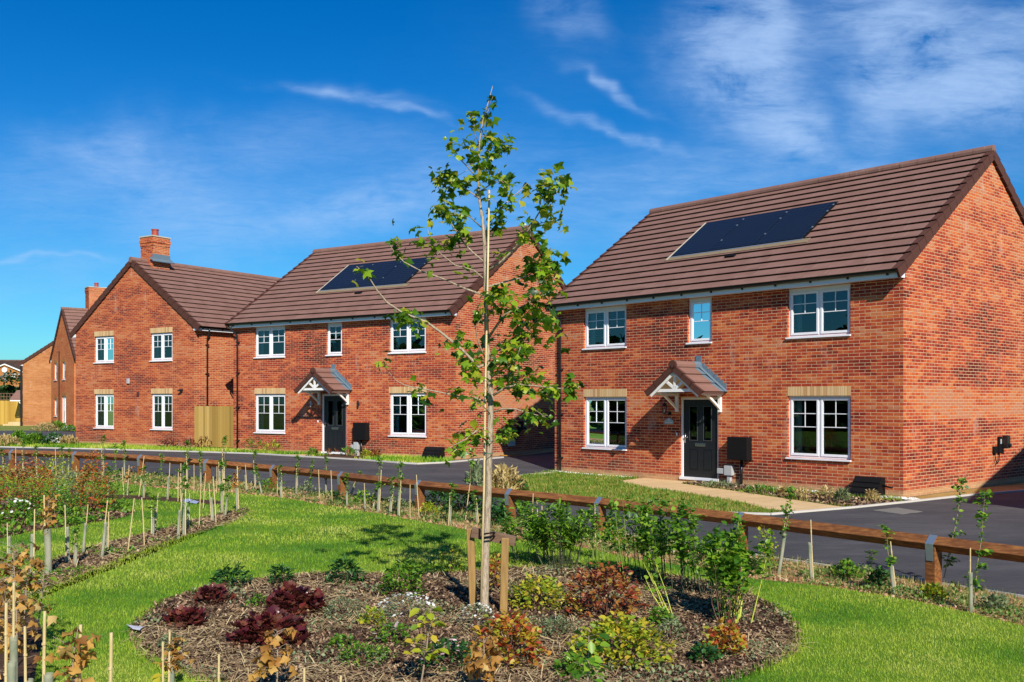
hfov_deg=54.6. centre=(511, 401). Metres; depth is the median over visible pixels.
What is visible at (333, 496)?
verge weed
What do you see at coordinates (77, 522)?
sapling
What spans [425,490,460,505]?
verge shrub
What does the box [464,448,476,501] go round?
sapling
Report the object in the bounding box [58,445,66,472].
sapling
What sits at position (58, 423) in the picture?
roadside clump
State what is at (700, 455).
front door
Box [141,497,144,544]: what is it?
bamboo cane
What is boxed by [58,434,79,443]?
roadside clump
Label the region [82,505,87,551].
sapling
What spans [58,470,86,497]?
mixed shrub
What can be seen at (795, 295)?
window
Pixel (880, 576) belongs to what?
verge weed
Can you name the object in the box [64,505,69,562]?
sapling
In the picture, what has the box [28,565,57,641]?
young sapling
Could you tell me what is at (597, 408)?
window
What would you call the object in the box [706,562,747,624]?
dogwood
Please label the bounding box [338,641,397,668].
green cushion
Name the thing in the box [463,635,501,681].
young sapling
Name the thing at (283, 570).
green spurge
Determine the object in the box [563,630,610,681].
young sapling
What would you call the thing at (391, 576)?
green spurge
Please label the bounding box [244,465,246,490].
sapling
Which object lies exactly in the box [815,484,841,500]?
bed tuft
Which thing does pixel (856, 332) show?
brick house
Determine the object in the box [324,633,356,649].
green cushion
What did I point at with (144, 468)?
sapling
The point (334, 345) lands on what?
window
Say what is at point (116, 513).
bark mulch
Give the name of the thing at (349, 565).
green spurge
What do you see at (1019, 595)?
kerb
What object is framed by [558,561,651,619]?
red spirea
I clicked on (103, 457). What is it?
sapling
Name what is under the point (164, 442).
barberry
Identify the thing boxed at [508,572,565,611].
yellow spirea
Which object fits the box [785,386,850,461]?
window
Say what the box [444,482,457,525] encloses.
sapling
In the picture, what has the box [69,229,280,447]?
brick house
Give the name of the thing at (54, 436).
roadside clump
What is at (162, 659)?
bamboo cane
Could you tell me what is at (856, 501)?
bark mulch
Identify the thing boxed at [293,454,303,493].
sapling
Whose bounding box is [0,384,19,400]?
hedge
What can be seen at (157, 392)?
window
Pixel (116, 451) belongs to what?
sapling
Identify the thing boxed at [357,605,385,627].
green cushion
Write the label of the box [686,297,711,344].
window
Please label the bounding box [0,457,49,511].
mixed shrub
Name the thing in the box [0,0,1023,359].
sky
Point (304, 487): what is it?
verge weed
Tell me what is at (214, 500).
bamboo cane
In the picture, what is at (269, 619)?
purple heuchera
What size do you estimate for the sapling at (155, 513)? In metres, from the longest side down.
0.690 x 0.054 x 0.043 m
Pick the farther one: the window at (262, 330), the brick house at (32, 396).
the brick house at (32, 396)
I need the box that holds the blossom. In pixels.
[0,370,19,384]
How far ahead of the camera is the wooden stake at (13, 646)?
6.51 m
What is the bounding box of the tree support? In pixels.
[466,527,515,612]
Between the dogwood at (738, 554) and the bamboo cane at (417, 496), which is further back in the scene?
the bamboo cane at (417, 496)
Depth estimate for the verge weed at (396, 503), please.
18.92 m
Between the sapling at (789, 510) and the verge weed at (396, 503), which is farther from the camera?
the verge weed at (396, 503)
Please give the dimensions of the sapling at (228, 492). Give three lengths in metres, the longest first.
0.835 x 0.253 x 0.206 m
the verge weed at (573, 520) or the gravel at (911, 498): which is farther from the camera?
the gravel at (911, 498)
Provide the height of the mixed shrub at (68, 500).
0.717 m
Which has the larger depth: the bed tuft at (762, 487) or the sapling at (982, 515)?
the bed tuft at (762, 487)
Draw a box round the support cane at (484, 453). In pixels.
[480,189,492,611]
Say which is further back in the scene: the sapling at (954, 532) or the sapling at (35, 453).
the sapling at (35, 453)
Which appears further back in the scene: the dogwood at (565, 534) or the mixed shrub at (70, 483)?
the mixed shrub at (70, 483)
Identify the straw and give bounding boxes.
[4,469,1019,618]
[120,560,817,681]
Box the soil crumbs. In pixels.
[0,468,1023,623]
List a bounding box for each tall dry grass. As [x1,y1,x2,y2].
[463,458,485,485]
[492,463,530,489]
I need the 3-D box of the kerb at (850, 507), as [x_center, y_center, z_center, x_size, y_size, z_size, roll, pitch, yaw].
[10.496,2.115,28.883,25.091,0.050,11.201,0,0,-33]
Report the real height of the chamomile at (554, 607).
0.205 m
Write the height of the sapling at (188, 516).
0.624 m
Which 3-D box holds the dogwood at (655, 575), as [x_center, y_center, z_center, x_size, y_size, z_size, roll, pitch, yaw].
[1.456,1.845,9.863,0.312,0.597,0.256,0,0,0]
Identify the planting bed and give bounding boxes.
[0,611,42,681]
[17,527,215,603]
[100,495,220,503]
[320,455,365,458]
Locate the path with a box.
[623,478,839,510]
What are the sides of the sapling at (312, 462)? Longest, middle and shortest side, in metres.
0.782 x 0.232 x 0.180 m
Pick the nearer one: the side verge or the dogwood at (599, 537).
the dogwood at (599, 537)
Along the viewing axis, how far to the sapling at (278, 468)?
21.95 m
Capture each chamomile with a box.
[370,592,455,628]
[455,602,494,628]
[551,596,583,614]
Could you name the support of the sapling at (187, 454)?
on the soil strip
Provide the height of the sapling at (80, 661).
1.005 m
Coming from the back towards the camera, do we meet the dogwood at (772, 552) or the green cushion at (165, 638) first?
the dogwood at (772, 552)
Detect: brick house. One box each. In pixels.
[0,360,21,386]
[3,341,52,425]
[49,283,106,429]
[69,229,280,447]
[224,225,565,459]
[545,145,1023,496]
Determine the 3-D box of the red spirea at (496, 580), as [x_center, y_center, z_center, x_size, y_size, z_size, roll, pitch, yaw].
[-0.189,1.927,11.174,0.324,0.457,0.286,0,0,0]
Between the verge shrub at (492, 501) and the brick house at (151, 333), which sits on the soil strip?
the verge shrub at (492, 501)
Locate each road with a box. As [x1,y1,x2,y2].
[0,431,75,437]
[0,447,1023,593]
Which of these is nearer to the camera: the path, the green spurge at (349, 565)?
the green spurge at (349, 565)
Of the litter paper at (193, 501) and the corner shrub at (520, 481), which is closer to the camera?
the litter paper at (193, 501)
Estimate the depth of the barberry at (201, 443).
40.24 m
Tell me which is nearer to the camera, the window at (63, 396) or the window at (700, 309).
the window at (700, 309)
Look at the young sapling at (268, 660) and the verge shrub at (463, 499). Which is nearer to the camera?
the young sapling at (268, 660)
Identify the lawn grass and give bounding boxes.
[1,440,454,462]
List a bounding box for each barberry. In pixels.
[157,437,178,446]
[176,436,194,446]
[194,437,212,447]
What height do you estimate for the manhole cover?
0.006 m
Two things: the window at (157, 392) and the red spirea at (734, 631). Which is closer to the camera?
the red spirea at (734, 631)
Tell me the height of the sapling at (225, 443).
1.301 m
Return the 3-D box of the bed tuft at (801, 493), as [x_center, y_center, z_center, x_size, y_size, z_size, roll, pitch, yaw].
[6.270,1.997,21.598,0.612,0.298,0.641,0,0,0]
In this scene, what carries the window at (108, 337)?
in the brick house at (151, 333)
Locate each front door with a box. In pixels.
[324,396,345,451]
[684,400,716,477]
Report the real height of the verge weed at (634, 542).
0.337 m
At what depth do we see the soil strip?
11.69 m
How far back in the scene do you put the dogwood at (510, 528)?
13.07 m
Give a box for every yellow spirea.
[430,544,467,572]
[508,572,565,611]
[565,608,677,670]
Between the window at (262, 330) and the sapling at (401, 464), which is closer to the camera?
the sapling at (401, 464)
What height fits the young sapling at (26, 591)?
0.531 m
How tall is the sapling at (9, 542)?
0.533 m
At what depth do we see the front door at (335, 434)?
36.46 m
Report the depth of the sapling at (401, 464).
18.39 m
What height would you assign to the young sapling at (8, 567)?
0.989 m
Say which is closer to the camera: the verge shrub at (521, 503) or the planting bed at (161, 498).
the verge shrub at (521, 503)
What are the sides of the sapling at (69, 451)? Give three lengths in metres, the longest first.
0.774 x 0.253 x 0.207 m
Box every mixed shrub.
[0,454,62,507]
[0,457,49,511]
[0,462,19,498]
[6,482,88,521]
[27,454,81,494]
[50,462,92,506]
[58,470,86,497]
[69,450,116,511]
[78,463,111,498]
[97,479,136,505]
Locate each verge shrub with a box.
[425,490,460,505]
[442,491,482,513]
[467,485,500,511]
[479,505,511,527]
[499,499,539,516]
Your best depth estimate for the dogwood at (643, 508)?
11.82 m
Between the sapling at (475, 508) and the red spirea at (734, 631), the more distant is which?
the sapling at (475, 508)
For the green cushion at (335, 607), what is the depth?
9.83 m
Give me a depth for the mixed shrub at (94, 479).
19.01 m
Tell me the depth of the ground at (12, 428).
71.86 m
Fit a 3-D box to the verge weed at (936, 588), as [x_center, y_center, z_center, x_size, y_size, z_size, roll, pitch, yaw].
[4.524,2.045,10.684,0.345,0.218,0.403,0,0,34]
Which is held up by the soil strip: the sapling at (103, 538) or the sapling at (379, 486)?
the sapling at (379, 486)
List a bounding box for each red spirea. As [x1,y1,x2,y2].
[464,609,551,669]
[489,553,508,589]
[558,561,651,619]
[702,616,747,655]
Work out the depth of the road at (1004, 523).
18.72 m
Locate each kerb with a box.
[0,446,503,463]
[69,469,1023,597]
[477,472,1023,514]
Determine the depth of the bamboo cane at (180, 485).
20.91 m
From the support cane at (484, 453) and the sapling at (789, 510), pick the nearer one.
the support cane at (484, 453)
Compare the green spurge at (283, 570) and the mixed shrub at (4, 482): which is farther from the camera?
the mixed shrub at (4, 482)
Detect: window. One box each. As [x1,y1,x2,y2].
[63,362,64,379]
[63,396,65,423]
[93,330,113,363]
[93,389,113,428]
[149,327,172,361]
[150,388,171,429]
[253,326,284,358]
[253,388,284,433]
[325,322,341,355]
[388,318,426,353]
[388,386,426,437]
[582,305,626,349]
[582,389,626,450]
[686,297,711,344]
[785,283,850,338]
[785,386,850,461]
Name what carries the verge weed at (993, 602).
on the soil strip
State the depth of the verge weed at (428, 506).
18.27 m
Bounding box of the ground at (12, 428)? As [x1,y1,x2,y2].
[0,425,71,430]
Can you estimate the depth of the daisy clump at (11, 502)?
17.23 m
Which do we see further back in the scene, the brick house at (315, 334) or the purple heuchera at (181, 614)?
the brick house at (315, 334)
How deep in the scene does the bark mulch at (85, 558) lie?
14.25 m
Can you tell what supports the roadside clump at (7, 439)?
on the front lawn
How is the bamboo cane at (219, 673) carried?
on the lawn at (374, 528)
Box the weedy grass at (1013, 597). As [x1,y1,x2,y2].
[0,465,1023,623]
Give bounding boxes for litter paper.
[126,624,144,629]
[182,499,198,503]
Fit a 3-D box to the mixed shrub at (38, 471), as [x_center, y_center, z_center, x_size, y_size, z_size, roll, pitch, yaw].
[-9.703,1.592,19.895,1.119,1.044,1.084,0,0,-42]
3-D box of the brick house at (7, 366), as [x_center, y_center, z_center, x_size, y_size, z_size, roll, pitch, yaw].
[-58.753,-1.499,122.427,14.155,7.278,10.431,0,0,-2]
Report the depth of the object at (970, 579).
10.01 m
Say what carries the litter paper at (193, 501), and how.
on the planting bed at (161, 498)
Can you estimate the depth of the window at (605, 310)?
28.78 m
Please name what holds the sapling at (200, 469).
on the soil strip
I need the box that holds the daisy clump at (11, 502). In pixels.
[0,497,39,525]
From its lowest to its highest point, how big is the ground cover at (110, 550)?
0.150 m
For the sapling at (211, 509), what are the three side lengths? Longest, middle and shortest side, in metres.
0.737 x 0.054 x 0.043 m
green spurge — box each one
[209,561,253,587]
[266,563,295,584]
[323,552,369,584]
[377,558,428,596]
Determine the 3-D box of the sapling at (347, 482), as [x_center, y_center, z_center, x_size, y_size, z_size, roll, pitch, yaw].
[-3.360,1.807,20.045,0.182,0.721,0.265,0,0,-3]
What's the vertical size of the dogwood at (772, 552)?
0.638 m
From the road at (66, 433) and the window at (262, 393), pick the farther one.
the road at (66, 433)
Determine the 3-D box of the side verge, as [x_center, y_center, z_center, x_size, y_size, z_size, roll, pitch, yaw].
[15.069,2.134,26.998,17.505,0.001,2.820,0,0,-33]
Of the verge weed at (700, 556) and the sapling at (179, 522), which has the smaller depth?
the verge weed at (700, 556)
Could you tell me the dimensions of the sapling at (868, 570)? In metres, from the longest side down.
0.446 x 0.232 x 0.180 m
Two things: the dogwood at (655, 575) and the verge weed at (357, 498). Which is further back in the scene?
the verge weed at (357, 498)
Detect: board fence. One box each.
[0,393,19,424]
[195,406,232,448]
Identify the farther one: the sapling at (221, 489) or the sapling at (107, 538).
the sapling at (221, 489)
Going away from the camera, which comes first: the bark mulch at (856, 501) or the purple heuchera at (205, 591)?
the purple heuchera at (205, 591)
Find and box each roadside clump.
[0,433,22,445]
[9,429,27,442]
[23,431,45,443]
[30,422,59,430]
[38,432,67,444]
[45,420,66,430]
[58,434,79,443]
[60,424,75,431]
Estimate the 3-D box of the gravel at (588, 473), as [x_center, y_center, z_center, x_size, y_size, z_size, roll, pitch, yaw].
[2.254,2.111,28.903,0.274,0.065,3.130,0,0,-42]
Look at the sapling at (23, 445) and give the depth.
26.04 m
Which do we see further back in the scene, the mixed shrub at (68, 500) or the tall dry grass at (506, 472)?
the tall dry grass at (506, 472)
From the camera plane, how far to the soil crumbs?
14.27 m
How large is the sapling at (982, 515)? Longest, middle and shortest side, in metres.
1.175 x 0.268 x 0.208 m
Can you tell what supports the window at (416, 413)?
in the brick house at (315, 334)
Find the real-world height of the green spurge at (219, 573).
0.329 m
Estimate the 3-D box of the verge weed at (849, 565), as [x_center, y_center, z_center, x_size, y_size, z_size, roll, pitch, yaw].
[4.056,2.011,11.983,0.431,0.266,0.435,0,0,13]
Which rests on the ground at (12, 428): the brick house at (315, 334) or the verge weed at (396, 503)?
the brick house at (315, 334)
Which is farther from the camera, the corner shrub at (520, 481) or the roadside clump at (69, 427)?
the roadside clump at (69, 427)
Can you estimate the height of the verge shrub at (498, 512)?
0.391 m
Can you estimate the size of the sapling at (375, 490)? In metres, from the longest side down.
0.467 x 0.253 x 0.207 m
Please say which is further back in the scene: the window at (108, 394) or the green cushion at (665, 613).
the window at (108, 394)
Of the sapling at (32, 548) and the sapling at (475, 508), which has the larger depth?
the sapling at (475, 508)
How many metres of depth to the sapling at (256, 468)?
22.50 m
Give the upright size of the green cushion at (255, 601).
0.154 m
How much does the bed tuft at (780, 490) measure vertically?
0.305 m
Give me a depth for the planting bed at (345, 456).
35.16 m
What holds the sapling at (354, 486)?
on the soil strip
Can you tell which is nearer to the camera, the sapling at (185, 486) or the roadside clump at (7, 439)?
the sapling at (185, 486)
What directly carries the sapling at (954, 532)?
on the soil strip
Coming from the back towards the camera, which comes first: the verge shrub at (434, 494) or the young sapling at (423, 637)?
the verge shrub at (434, 494)
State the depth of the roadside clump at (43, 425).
64.56 m
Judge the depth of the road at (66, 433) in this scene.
62.52 m
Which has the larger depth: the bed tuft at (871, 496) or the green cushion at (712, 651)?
the bed tuft at (871, 496)
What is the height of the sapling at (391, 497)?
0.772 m
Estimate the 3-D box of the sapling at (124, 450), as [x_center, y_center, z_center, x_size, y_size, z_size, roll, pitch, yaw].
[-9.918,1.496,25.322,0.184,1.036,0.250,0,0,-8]
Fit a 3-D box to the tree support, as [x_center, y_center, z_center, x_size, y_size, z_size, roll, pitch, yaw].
[-0.238,1.736,10.111,0.542,0.889,0.211,0,0,20]
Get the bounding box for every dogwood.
[500,503,551,564]
[508,498,599,569]
[586,504,612,559]
[602,497,673,580]
[638,493,706,592]
[643,557,672,613]
[680,528,723,597]
[699,513,775,623]
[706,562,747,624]
[754,525,779,574]
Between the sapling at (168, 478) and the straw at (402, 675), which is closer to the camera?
the straw at (402, 675)
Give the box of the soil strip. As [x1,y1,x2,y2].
[18,472,1023,625]
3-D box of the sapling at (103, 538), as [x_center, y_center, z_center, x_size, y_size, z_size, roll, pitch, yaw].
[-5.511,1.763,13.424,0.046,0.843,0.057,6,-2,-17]
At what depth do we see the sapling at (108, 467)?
21.78 m
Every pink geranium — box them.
[368,621,410,645]
[411,636,488,675]
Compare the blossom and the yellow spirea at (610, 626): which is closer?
the yellow spirea at (610, 626)
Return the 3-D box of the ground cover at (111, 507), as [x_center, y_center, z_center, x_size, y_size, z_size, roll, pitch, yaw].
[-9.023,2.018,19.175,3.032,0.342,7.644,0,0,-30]
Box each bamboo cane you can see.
[127,498,134,549]
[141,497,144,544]
[161,642,164,681]
[180,465,180,501]
[199,483,201,524]
[213,477,215,522]
[217,654,220,681]
[416,475,419,516]
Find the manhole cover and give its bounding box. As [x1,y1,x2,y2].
[873,508,922,513]
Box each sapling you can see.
[0,448,5,467]
[0,541,41,585]
[0,542,56,634]
[0,593,42,678]
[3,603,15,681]
[6,568,46,618]
[7,523,10,553]
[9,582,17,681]
[19,440,26,473]
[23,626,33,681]
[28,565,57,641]
[30,509,34,573]
[32,445,38,474]
[37,494,59,574]
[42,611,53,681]
[44,624,100,681]
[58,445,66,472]
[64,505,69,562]
[65,448,72,474]
[69,517,86,563]
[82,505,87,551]
[98,435,106,475]
[100,500,107,557]
[105,466,113,493]
[106,512,108,549]
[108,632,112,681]
[111,443,119,473]
[120,440,126,475]
[124,466,134,494]
[139,466,147,497]
[145,495,160,533]
[151,646,180,681]
[154,493,158,529]
[158,454,165,479]
[159,632,196,681]
[166,465,169,498]
[174,463,192,534]
[176,493,182,538]
[183,440,191,482]
[187,494,189,526]
[196,451,204,483]
[209,485,213,520]
[217,435,228,482]
[218,459,225,511]
[223,474,233,515]
[229,466,241,509]
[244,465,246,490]
[248,627,299,681]
[249,450,258,487]
[253,466,262,494]
[275,464,284,497]
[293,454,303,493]
[307,459,314,487]
[324,456,330,492]
[342,473,349,505]
[350,471,361,494]
[363,483,365,509]
[372,488,377,507]
[374,455,384,512]
[387,476,398,514]
[393,461,405,515]
[403,606,448,681]
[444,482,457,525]
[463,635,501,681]
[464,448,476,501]
[469,490,481,523]
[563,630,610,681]
[670,514,677,555]
[687,515,699,548]
[777,485,798,573]
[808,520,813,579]
[854,550,877,585]
[877,524,898,594]
[942,476,968,577]
[962,489,994,602]
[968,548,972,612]
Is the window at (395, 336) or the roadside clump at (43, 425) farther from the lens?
the roadside clump at (43, 425)
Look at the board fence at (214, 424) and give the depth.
40.16 m
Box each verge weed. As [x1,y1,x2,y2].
[257,478,279,490]
[295,479,321,495]
[325,490,344,500]
[353,489,375,504]
[385,498,408,511]
[417,500,443,515]
[567,514,589,528]
[601,521,624,542]
[627,532,641,549]
[691,541,718,559]
[830,557,865,578]
[865,565,896,589]
[916,582,947,601]
[975,593,1014,610]
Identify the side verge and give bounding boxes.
[907,482,1023,499]
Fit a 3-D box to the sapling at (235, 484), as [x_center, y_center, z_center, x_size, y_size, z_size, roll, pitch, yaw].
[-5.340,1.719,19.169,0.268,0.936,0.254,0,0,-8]
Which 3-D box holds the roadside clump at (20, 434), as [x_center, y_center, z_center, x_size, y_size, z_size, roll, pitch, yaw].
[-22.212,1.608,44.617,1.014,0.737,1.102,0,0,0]
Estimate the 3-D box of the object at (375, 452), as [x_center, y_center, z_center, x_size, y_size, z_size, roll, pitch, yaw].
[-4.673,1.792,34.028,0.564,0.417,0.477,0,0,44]
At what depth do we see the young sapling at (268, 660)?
7.08 m
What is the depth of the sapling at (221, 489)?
18.91 m
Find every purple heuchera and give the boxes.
[162,604,209,628]
[193,582,236,604]
[224,605,311,648]
[264,580,332,616]
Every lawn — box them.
[0,477,1023,681]
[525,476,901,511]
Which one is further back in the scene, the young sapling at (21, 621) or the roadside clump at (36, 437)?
the roadside clump at (36, 437)
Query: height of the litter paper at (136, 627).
0.031 m
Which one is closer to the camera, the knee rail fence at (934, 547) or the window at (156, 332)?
the knee rail fence at (934, 547)
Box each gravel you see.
[553,470,631,476]
[735,484,917,499]
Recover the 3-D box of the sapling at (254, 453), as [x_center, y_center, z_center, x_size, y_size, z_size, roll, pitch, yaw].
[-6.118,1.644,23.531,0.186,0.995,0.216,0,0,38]
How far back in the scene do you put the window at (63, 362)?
71.47 m
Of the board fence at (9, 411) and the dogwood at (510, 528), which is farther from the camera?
the board fence at (9, 411)
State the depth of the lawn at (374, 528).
11.14 m
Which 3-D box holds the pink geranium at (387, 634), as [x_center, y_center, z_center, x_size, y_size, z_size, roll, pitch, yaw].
[-1.053,2.062,8.827,0.401,0.217,0.412,0,0,20]
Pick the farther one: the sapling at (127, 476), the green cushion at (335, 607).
the sapling at (127, 476)
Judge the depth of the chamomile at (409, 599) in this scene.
9.47 m
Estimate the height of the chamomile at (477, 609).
0.263 m
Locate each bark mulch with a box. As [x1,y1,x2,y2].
[0,492,135,536]
[0,507,248,604]
[126,565,801,681]
[684,480,899,505]
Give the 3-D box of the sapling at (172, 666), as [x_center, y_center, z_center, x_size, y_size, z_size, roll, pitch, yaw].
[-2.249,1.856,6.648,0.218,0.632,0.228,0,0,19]
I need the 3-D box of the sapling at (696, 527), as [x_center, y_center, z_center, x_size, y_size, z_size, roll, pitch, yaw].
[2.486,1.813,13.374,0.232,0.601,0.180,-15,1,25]
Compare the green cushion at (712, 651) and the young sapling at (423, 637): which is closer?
the young sapling at (423, 637)
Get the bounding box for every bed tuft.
[699,479,740,487]
[739,483,774,493]
[775,484,787,494]
[787,487,814,498]
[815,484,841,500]
[833,486,853,500]
[863,488,881,501]
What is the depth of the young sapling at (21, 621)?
6.89 m
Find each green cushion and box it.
[156,632,188,650]
[245,593,266,606]
[320,595,369,619]
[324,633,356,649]
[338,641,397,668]
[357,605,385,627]
[539,615,574,636]
[552,651,592,676]
[645,606,678,625]
[657,612,687,642]
[687,642,726,663]
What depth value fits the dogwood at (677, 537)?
11.16 m
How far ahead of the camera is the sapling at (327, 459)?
22.43 m
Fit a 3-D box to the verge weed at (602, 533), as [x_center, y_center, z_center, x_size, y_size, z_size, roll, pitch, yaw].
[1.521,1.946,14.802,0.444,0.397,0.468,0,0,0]
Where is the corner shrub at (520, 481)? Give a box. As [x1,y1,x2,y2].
[499,474,528,489]
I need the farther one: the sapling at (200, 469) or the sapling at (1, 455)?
the sapling at (1, 455)
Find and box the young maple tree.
[351,86,583,610]
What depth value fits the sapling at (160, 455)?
24.14 m
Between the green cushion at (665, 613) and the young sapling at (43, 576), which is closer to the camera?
the young sapling at (43, 576)
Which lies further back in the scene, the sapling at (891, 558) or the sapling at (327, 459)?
the sapling at (327, 459)
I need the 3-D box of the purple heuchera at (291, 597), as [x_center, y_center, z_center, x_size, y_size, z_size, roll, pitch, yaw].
[-2.178,1.989,9.936,0.739,0.363,0.682,0,0,0]
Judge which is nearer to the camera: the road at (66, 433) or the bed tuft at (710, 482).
the bed tuft at (710, 482)
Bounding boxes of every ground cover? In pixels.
[0,466,1023,623]
[0,490,133,535]
[0,509,247,593]
[131,564,800,681]
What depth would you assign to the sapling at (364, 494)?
19.40 m
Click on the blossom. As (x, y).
(8, 377)
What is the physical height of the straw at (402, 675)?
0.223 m
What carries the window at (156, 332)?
in the brick house at (151, 333)
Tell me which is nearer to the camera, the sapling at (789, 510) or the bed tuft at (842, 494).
the sapling at (789, 510)
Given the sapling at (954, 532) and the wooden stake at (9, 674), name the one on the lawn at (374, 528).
the wooden stake at (9, 674)
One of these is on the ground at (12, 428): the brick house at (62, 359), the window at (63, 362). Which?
the brick house at (62, 359)
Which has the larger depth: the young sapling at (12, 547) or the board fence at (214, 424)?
the board fence at (214, 424)
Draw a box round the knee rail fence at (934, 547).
[0,449,1023,583]
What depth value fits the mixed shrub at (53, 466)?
21.73 m
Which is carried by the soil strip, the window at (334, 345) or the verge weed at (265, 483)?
the verge weed at (265, 483)
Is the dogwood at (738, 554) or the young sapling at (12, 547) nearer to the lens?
the dogwood at (738, 554)
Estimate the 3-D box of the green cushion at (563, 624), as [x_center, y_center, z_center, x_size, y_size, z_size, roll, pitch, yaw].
[0.400,2.043,9.036,0.388,0.213,0.365,0,0,0]
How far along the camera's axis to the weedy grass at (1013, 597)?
13.55 m

